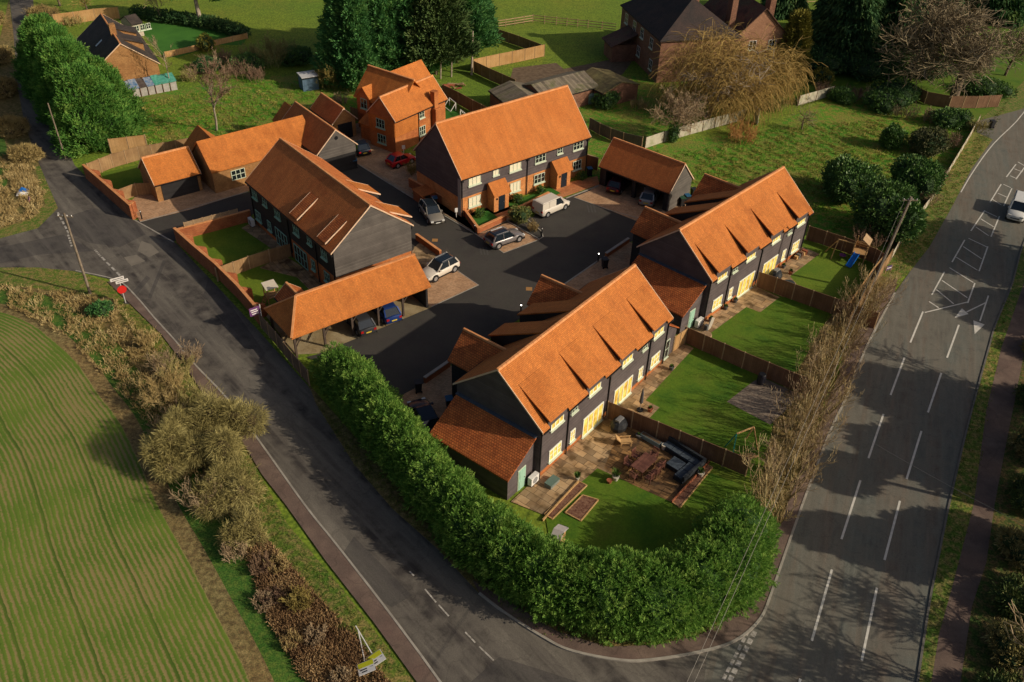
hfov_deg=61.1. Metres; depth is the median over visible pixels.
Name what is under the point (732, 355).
board fence
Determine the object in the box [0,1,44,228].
hedge bank
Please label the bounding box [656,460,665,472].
garden chair
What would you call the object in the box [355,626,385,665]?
estate agent board
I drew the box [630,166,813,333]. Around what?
boarded house
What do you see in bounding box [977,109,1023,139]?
layby
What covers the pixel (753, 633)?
give way dash
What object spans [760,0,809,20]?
conifer tree
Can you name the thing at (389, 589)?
road patch
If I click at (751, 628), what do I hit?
kerb
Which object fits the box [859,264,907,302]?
roadside sapling
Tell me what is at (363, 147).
parked car
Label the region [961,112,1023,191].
road edge line
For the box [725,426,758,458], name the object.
swing frame
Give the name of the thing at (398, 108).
detached house
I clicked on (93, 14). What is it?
board fence
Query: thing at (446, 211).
pavement
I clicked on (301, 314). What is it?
carport
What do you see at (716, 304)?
window
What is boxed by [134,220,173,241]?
kerb
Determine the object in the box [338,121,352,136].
garage door
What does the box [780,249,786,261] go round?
window
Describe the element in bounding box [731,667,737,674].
give way dash
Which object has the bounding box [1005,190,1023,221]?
car
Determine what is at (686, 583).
tall hedge
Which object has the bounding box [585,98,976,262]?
orchard grass
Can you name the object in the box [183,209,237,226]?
trellis fence
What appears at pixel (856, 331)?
roadside sapling
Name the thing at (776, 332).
lawn
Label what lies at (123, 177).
lawn
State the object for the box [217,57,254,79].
bare shrub
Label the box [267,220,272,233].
window
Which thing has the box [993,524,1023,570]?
hedgerow bush
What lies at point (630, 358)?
window
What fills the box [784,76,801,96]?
bare shrub
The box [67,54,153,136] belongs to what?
conifer tree
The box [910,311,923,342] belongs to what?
dash
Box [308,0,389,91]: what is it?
conifer tree
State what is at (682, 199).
wheelie bin
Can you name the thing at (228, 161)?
cottage
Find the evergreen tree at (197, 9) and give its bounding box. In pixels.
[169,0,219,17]
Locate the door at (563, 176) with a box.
[561,172,566,187]
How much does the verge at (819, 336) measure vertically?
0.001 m
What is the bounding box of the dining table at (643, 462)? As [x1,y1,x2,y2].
[630,452,656,477]
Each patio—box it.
[242,223,279,248]
[260,257,323,288]
[511,416,670,514]
[604,427,707,500]
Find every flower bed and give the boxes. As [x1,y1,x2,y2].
[544,481,586,519]
[565,494,598,521]
[672,463,712,507]
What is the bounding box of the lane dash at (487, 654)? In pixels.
[479,646,493,660]
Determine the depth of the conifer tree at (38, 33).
115.10 m
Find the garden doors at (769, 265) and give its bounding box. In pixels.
[762,254,777,274]
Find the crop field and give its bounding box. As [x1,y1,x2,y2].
[0,312,249,681]
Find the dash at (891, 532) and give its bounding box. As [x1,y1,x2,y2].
[883,501,900,559]
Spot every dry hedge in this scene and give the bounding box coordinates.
[0,9,8,25]
[0,45,15,64]
[0,75,18,98]
[0,112,30,138]
[5,142,45,163]
[25,3,61,19]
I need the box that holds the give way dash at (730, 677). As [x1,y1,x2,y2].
[727,675,733,681]
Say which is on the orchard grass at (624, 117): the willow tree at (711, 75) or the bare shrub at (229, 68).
the willow tree at (711, 75)
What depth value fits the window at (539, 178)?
100.56 m
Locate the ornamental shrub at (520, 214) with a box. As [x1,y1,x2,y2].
[507,205,532,223]
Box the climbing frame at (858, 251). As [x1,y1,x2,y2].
[825,234,872,267]
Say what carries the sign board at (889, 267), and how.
on the verge at (1014, 104)
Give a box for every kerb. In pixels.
[75,270,441,681]
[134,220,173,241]
[140,191,247,221]
[359,164,505,233]
[432,270,477,306]
[475,234,538,252]
[478,292,894,662]
[507,219,543,238]
[564,256,604,283]
[566,185,598,198]
[574,197,637,217]
[916,242,1023,681]
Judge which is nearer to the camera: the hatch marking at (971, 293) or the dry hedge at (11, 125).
the hatch marking at (971, 293)
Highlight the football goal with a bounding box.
[445,98,455,111]
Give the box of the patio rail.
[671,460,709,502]
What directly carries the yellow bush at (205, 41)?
on the ground at (566, 46)
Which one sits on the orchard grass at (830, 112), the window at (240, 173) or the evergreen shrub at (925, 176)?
the evergreen shrub at (925, 176)
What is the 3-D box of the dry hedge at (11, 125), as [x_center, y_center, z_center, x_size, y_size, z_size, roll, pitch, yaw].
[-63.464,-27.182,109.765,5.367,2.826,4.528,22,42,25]
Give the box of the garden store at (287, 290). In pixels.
[274,281,303,301]
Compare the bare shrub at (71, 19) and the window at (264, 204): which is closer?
the window at (264, 204)
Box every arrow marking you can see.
[955,309,967,317]
[973,320,984,332]
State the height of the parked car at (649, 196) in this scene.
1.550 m
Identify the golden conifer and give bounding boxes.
[773,8,813,77]
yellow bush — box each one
[195,32,215,51]
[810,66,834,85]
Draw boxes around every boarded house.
[245,137,413,283]
[413,85,590,216]
[429,263,678,499]
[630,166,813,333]
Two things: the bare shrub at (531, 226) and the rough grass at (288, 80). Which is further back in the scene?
the rough grass at (288, 80)
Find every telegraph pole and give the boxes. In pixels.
[47,103,66,158]
[57,213,91,294]
[871,196,917,288]
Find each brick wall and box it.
[82,164,137,219]
[129,202,136,218]
[173,227,266,324]
[177,209,250,236]
[408,177,464,209]
[415,233,440,254]
[423,361,449,382]
[464,209,479,234]
[479,214,506,232]
[518,192,549,206]
[605,237,629,256]
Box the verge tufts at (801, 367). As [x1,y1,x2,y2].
[757,277,898,515]
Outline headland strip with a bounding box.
[0,303,273,681]
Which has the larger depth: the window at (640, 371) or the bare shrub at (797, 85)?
the bare shrub at (797, 85)
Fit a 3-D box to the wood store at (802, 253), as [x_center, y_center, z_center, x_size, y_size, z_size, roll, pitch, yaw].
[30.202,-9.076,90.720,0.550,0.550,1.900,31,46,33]
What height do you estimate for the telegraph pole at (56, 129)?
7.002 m
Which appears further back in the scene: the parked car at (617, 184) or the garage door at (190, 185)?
the parked car at (617, 184)
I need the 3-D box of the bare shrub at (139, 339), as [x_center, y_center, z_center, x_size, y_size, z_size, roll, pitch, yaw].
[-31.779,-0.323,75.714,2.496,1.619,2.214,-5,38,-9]
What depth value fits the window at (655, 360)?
74.08 m
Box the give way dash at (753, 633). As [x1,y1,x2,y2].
[750,630,756,637]
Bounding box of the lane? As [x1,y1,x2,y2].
[0,0,707,681]
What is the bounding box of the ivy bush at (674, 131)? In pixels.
[667,121,679,142]
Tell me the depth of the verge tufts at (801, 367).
72.56 m
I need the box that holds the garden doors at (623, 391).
[613,375,632,404]
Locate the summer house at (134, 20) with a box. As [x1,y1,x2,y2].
[119,14,151,35]
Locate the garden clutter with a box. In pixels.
[702,317,714,336]
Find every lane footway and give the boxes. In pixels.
[107,281,438,681]
[473,278,896,658]
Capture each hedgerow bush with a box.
[975,668,1022,681]
[981,617,1023,674]
[987,571,1023,621]
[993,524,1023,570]
[1005,472,1023,513]
[1007,427,1023,462]
[1012,381,1023,402]
[1019,337,1023,351]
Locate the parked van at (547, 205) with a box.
[532,193,569,217]
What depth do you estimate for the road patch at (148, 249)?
88.66 m
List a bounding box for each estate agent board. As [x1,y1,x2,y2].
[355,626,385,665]
[357,631,375,676]
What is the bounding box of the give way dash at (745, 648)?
[743,645,749,651]
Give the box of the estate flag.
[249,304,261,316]
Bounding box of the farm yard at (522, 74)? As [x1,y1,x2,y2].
[511,63,562,81]
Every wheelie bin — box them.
[413,378,422,393]
[431,195,437,202]
[445,394,452,406]
[587,166,592,176]
[601,256,608,268]
[679,195,686,206]
[684,193,690,203]
[690,187,695,195]
[988,119,996,128]
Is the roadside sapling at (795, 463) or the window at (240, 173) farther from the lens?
the window at (240, 173)
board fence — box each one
[52,7,119,24]
[86,138,186,172]
[107,134,146,153]
[118,183,151,198]
[164,33,247,57]
[215,244,291,281]
[258,314,309,385]
[350,106,358,121]
[442,84,485,111]
[473,44,544,71]
[474,61,515,84]
[498,29,541,48]
[589,117,642,146]
[606,401,749,476]
[644,108,746,147]
[672,328,687,351]
[685,326,819,395]
[756,271,879,328]
[797,85,835,105]
[805,225,883,264]
[846,257,882,312]
[849,249,893,320]
[890,115,980,260]
[913,85,1001,107]
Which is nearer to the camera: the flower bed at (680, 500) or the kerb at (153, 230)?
the flower bed at (680, 500)
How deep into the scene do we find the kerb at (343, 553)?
60.96 m
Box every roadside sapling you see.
[735,431,803,531]
[747,441,806,508]
[760,430,833,499]
[762,404,852,473]
[768,386,850,459]
[779,423,841,485]
[783,379,853,449]
[785,338,853,422]
[791,392,840,436]
[796,345,840,399]
[802,335,873,390]
[804,367,864,413]
[805,320,840,382]
[806,319,871,374]
[820,320,863,359]
[829,301,862,339]
[836,288,883,331]
[840,276,882,320]
[843,298,886,354]
[844,270,889,312]
[855,261,908,312]
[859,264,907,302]
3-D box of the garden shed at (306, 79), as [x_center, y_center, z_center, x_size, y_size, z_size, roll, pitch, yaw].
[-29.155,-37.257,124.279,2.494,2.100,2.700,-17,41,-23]
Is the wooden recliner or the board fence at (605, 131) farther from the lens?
the board fence at (605, 131)
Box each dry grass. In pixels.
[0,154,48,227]
[0,283,234,515]
[140,87,295,143]
[691,119,920,197]
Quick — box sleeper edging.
[542,480,578,520]
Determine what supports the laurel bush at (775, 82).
on the ground at (566, 46)
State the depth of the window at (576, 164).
103.60 m
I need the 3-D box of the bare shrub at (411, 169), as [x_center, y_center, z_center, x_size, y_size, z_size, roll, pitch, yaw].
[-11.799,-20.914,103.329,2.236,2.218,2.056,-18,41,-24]
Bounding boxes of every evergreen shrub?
[83,299,114,317]
[819,152,882,202]
[848,175,928,244]
[878,122,907,150]
[887,152,948,201]
[906,125,952,157]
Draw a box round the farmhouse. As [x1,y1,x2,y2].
[602,0,788,82]
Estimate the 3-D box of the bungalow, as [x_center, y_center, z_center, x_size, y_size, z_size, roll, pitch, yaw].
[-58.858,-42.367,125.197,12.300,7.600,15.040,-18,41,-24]
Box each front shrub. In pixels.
[474,207,485,218]
[512,193,524,202]
[535,184,545,194]
[575,170,586,180]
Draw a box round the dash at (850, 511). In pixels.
[840,480,860,538]
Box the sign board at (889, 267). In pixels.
[885,265,892,272]
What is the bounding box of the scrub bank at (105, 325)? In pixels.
[0,286,383,681]
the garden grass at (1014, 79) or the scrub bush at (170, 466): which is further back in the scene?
the garden grass at (1014, 79)
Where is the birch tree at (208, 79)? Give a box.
[184,48,236,130]
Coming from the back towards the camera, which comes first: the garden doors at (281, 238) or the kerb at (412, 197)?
the kerb at (412, 197)
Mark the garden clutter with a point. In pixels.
(707, 327)
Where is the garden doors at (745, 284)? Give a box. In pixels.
[736,271,754,297]
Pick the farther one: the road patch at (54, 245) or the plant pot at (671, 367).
the road patch at (54, 245)
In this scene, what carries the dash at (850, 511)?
on the road at (783, 647)
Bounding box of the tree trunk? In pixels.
[470,32,472,74]
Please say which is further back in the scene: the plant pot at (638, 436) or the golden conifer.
the golden conifer
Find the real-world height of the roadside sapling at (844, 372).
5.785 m
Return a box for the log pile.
[443,82,465,88]
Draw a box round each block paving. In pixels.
[133,181,249,220]
[349,123,416,192]
[401,366,451,417]
[408,250,476,305]
[478,222,537,251]
[566,242,631,289]
[576,180,685,220]
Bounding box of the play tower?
[261,279,277,304]
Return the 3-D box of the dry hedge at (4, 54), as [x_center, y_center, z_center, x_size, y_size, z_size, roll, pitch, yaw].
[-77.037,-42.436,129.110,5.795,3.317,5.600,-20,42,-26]
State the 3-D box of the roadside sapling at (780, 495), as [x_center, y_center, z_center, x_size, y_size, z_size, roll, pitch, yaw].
[18.552,9.898,61.660,4.059,4.883,3.606,-1,37,-4]
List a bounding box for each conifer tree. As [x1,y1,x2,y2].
[9,11,62,80]
[17,22,90,100]
[28,35,91,129]
[47,61,147,158]
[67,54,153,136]
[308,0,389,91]
[362,0,409,70]
[383,0,459,73]
[400,0,481,74]
[454,0,504,52]
[474,0,498,35]
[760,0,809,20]
[804,0,889,74]
[878,0,937,70]
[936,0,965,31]
[961,0,1023,29]
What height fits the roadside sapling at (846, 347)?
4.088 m
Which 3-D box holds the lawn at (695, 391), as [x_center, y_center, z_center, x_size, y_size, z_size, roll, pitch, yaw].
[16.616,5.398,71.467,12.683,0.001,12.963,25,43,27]
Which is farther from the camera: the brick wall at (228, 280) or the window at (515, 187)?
the window at (515, 187)
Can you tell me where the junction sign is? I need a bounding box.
[110,276,127,302]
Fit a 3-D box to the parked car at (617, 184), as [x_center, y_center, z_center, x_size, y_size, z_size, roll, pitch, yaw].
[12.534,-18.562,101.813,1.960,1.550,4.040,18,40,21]
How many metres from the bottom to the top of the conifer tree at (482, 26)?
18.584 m
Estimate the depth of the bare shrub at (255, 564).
56.95 m
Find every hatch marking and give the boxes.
[925,302,966,312]
[931,272,944,294]
[952,240,964,261]
[967,283,974,302]
[970,210,984,230]
[979,246,987,270]
[979,296,988,320]
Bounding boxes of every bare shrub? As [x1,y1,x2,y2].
[61,13,85,26]
[131,359,188,410]
[132,327,160,348]
[143,339,178,372]
[143,394,189,433]
[158,352,194,382]
[166,472,221,517]
[171,371,225,417]
[175,338,203,363]
[179,68,197,82]
[208,448,258,488]
[209,45,231,63]
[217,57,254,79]
[219,539,247,563]
[238,504,268,525]
[244,65,265,83]
[248,550,275,575]
[249,589,272,613]
[252,31,290,67]
[257,586,284,603]
[263,552,290,573]
[273,35,298,50]
[277,579,315,613]
[279,627,303,651]
[302,622,327,648]
[312,60,341,88]
[328,665,351,681]
[331,91,349,104]
[402,159,416,175]
[527,219,539,231]
[627,94,648,110]
[724,117,760,144]
[764,92,792,110]
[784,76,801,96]
[814,81,831,94]
[846,82,866,100]
[852,224,886,247]
[889,100,923,120]
[919,187,943,206]
[922,105,941,122]
[945,169,953,182]
[946,127,961,148]
[966,115,989,131]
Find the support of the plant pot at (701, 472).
on the flower bed at (680, 500)
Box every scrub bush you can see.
[136,424,214,485]
[149,391,271,472]
[183,459,269,525]
[214,503,270,553]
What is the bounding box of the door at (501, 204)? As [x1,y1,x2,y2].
[498,194,504,210]
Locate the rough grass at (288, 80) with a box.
[139,75,358,144]
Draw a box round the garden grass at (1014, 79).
[769,24,1023,120]
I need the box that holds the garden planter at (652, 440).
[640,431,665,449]
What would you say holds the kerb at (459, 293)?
on the ground at (566, 46)
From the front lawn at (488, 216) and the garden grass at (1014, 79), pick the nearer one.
the front lawn at (488, 216)
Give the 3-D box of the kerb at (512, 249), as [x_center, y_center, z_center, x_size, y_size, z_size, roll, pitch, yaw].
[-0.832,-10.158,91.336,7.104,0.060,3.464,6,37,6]
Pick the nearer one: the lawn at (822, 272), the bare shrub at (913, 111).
the lawn at (822, 272)
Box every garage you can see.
[138,146,202,201]
[309,92,357,136]
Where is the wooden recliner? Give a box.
[615,434,632,446]
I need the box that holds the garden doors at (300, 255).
[293,243,308,270]
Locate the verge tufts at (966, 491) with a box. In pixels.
[919,301,1009,679]
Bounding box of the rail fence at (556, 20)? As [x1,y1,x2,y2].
[498,14,615,29]
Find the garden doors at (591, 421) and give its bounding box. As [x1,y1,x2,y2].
[581,401,603,439]
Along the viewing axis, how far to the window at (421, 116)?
109.22 m
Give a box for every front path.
[495,206,532,217]
[553,176,598,197]
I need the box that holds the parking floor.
[266,297,431,353]
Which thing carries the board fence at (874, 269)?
on the ground at (566, 46)
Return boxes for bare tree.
[59,0,91,9]
[138,35,175,77]
[143,0,166,22]
[644,83,710,137]
[788,95,820,128]
[872,0,1023,97]
[893,20,928,80]
[994,23,1023,75]
[1003,600,1023,681]
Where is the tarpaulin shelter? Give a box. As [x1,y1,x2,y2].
[125,72,177,96]
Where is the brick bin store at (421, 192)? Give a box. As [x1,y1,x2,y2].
[412,184,435,201]
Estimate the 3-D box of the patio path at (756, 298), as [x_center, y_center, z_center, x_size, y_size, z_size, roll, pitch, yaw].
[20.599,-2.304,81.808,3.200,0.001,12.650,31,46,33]
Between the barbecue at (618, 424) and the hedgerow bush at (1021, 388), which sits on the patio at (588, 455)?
the barbecue at (618, 424)
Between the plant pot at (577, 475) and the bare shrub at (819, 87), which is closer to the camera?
the plant pot at (577, 475)
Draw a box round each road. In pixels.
[137,164,635,395]
[704,108,1023,681]
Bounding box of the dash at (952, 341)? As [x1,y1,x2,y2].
[946,325,959,357]
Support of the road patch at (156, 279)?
on the lane
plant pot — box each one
[574,471,581,480]
[612,466,620,480]
[636,432,641,438]
[647,405,652,412]
[669,363,674,370]
[697,466,704,476]
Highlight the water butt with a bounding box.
[757,372,765,385]
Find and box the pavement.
[364,165,532,232]
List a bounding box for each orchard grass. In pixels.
[578,76,738,147]
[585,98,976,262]
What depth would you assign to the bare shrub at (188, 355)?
73.69 m
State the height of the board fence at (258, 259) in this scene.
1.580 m
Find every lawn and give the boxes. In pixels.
[0,136,9,185]
[101,165,142,188]
[144,22,245,57]
[193,223,266,264]
[215,263,308,317]
[445,101,459,118]
[465,210,497,225]
[509,187,559,207]
[546,468,776,559]
[646,343,782,477]
[711,285,827,371]
[788,240,874,314]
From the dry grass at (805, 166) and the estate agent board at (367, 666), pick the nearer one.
the estate agent board at (367, 666)
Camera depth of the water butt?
73.39 m
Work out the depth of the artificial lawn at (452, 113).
119.00 m
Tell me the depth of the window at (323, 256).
81.42 m
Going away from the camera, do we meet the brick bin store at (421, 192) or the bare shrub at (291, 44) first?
the brick bin store at (421, 192)
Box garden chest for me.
[544,474,559,489]
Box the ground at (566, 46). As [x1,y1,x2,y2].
[0,0,1023,681]
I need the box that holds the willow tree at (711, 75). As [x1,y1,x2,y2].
[647,18,825,132]
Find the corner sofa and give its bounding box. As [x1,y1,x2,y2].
[661,436,706,483]
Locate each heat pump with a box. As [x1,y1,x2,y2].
[247,216,254,226]
[528,471,538,486]
[694,316,703,328]
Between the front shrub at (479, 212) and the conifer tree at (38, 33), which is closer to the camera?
the front shrub at (479, 212)
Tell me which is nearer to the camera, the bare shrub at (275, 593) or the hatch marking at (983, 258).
the bare shrub at (275, 593)
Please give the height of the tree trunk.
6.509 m
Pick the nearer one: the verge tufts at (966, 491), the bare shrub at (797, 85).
the verge tufts at (966, 491)
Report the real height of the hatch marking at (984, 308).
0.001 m
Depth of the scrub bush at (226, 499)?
60.70 m
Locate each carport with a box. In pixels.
[263,253,430,357]
[598,137,693,211]
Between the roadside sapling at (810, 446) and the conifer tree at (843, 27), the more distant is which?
the conifer tree at (843, 27)
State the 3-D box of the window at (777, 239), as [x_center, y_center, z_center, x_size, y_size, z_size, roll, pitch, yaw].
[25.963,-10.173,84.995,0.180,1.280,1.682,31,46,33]
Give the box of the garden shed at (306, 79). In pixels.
[296,70,318,90]
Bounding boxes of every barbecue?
[610,415,627,432]
[769,267,782,278]
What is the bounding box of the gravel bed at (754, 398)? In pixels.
[727,379,798,423]
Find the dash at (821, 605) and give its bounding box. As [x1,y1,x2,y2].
[811,569,832,640]
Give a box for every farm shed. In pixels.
[488,81,535,105]
[522,71,597,106]
[585,67,639,106]
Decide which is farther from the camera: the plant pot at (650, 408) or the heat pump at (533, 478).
the plant pot at (650, 408)
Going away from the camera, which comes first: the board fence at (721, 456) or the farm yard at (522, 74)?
the board fence at (721, 456)
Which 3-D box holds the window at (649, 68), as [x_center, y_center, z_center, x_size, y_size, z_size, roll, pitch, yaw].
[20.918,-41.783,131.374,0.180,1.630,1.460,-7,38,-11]
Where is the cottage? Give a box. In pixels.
[184,101,357,192]
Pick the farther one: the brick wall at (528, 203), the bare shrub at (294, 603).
the brick wall at (528, 203)
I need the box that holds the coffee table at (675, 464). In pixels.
[666,456,685,472]
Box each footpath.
[413,243,437,267]
[932,284,1023,681]
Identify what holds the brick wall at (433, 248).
on the estate road at (569, 245)
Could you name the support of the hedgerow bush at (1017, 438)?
on the verge at (977, 657)
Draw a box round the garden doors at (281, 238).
[274,226,287,245]
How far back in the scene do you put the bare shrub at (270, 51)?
129.97 m
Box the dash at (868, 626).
[861,588,877,660]
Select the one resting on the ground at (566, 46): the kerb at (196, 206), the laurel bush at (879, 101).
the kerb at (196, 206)
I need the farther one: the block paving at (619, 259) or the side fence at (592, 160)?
the side fence at (592, 160)
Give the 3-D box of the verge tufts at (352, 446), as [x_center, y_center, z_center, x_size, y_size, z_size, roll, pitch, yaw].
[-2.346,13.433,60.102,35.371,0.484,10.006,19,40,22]
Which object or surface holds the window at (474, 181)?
in the boarded house at (493, 158)
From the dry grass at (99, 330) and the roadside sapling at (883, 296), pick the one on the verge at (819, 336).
the roadside sapling at (883, 296)
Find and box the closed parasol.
[637,388,643,412]
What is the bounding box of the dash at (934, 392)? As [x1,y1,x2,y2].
[927,373,941,412]
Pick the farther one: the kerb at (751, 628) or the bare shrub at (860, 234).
the bare shrub at (860, 234)
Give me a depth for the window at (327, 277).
82.89 m
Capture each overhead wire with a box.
[687,200,904,681]
[694,203,908,681]
[874,443,1023,524]
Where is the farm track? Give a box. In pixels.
[522,60,631,82]
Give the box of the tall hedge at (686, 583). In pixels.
[306,340,782,648]
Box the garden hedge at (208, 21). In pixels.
[128,3,251,37]
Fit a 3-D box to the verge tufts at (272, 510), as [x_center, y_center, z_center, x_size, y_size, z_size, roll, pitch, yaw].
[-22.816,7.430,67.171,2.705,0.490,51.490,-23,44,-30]
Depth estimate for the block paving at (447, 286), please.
84.57 m
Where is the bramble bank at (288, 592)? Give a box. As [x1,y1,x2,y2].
[229,514,368,681]
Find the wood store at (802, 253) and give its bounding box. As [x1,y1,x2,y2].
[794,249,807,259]
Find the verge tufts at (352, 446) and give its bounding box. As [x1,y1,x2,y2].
[318,408,715,645]
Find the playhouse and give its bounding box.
[551,524,567,540]
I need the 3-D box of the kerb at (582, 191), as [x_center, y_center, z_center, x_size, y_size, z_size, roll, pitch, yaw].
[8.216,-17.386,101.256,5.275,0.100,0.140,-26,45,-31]
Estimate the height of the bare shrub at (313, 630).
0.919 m
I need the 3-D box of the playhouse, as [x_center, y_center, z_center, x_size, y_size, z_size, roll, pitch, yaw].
[3.086,13.466,58.470,0.730,2.200,2.000,17,40,19]
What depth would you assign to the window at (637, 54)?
135.52 m
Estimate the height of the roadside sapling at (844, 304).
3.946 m
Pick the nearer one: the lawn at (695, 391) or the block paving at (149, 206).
the lawn at (695, 391)
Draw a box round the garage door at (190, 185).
[161,176,199,200]
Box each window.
[140,24,145,31]
[145,23,151,29]
[230,167,245,180]
[251,189,257,201]
[255,209,261,223]
[262,198,267,208]
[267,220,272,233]
[274,208,280,221]
[292,225,299,238]
[306,237,312,247]
[311,259,315,272]
[320,248,327,262]
[324,270,329,282]
[360,98,366,110]
[375,118,384,130]
[377,133,386,145]
[419,111,425,119]
[419,125,425,137]
[468,175,481,187]
[468,194,481,208]
[492,169,499,177]
[509,162,521,173]
[509,180,520,194]
[533,172,544,185]
[534,154,546,164]
[547,440,562,464]
[550,415,564,433]
[557,148,563,155]
[568,428,575,444]
[570,406,578,416]
[572,141,583,151]
[572,159,581,171]
[588,382,601,398]
[621,354,633,369]
[624,13,628,24]
[633,20,636,31]
[635,45,639,57]
[636,366,643,381]
[639,27,643,39]
[641,344,648,353]
[647,58,652,71]
[648,37,653,50]
[649,350,660,370]
[653,326,664,341]
[664,338,670,360]
[710,294,722,312]
[716,271,727,283]
[726,287,732,300]
[731,267,738,274]
[745,252,755,263]
[747,40,756,50]
[767,39,775,49]
[771,235,780,245]
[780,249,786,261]
[790,239,799,254]
[796,218,805,228]
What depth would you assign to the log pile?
126.40 m
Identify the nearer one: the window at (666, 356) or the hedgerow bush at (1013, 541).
the hedgerow bush at (1013, 541)
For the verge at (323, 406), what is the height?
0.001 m
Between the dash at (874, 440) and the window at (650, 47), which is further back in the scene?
the window at (650, 47)
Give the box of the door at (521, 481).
[518,466,525,490]
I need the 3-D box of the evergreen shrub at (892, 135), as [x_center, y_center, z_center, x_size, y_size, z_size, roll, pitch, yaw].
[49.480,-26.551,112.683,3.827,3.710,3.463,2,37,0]
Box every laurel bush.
[191,54,223,73]
[227,51,267,73]
[278,44,312,66]
[590,90,620,109]
[747,71,787,96]
[801,42,848,76]
[826,85,856,104]
[839,50,909,82]
[861,86,913,115]
[870,77,921,103]
[912,57,951,78]
[928,106,974,130]
[963,74,1018,98]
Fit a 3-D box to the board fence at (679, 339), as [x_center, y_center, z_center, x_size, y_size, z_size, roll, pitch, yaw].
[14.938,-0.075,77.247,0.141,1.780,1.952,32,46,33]
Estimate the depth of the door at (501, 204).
96.74 m
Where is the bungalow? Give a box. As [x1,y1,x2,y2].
[76,13,160,86]
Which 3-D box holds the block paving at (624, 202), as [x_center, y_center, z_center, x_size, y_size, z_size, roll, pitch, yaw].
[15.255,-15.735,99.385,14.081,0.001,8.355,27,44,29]
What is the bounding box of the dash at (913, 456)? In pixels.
[906,431,921,478]
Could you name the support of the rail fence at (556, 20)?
on the ground at (566, 46)
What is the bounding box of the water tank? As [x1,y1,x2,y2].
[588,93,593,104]
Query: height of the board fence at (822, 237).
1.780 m
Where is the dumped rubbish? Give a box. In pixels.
[16,187,27,195]
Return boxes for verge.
[0,166,57,237]
[0,267,111,296]
[108,283,413,681]
[309,386,734,646]
[760,275,893,538]
[881,81,1023,279]
[919,246,1023,681]
[961,357,1023,681]
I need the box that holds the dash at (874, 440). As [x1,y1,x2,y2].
[868,414,883,457]
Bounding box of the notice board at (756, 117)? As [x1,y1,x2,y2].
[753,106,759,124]
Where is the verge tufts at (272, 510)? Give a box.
[108,286,403,671]
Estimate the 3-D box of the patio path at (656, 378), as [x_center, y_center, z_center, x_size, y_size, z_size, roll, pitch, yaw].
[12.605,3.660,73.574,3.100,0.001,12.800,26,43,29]
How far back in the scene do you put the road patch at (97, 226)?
91.88 m
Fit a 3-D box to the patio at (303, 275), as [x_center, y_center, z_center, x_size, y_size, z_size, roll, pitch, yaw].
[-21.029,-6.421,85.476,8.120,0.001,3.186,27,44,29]
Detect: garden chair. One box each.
[623,455,632,470]
[628,470,638,482]
[630,447,639,460]
[644,472,654,484]
[649,446,658,457]
[651,466,660,478]
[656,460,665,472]
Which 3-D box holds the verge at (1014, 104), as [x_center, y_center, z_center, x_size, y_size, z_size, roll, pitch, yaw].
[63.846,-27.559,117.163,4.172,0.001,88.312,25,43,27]
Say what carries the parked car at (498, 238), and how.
on the block paving at (528, 238)
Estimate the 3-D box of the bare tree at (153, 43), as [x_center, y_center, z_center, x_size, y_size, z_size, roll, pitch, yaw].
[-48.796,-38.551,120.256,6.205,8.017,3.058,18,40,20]
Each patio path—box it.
[619,344,692,428]
[691,285,778,332]
[777,247,818,296]
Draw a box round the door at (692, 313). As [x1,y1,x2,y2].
[688,309,694,327]
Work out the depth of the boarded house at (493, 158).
96.96 m
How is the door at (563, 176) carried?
in the boarded house at (493, 158)
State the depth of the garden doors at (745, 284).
84.48 m
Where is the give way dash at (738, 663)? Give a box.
[735,660,741,666]
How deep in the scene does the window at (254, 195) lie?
90.45 m
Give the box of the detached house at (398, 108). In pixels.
[353,60,447,152]
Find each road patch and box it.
[0,235,93,262]
[63,208,144,246]
[123,276,149,304]
[124,255,144,265]
[138,241,158,256]
[148,260,165,298]
[204,278,264,361]
[344,537,411,606]
[471,657,576,681]
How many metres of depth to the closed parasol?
70.11 m
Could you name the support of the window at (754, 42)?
in the farmhouse
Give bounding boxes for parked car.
[345,312,376,337]
[354,139,371,156]
[372,302,402,325]
[385,151,415,168]
[406,397,438,432]
[418,197,445,224]
[423,252,459,282]
[483,226,524,249]
[606,175,630,194]
[638,186,661,207]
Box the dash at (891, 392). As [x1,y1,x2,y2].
[890,357,904,394]
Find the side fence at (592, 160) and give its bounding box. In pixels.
[586,154,598,169]
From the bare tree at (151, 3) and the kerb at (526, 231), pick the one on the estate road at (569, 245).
the kerb at (526, 231)
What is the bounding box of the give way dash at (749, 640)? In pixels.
[746,638,752,644]
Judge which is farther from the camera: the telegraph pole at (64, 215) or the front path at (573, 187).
the front path at (573, 187)
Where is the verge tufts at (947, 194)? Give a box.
[890,100,1009,274]
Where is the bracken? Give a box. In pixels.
[242,532,391,681]
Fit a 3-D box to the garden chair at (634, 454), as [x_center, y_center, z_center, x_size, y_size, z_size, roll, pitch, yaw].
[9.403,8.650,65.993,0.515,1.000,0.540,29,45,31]
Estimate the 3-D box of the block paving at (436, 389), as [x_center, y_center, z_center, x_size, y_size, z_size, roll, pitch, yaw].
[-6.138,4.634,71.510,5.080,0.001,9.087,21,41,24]

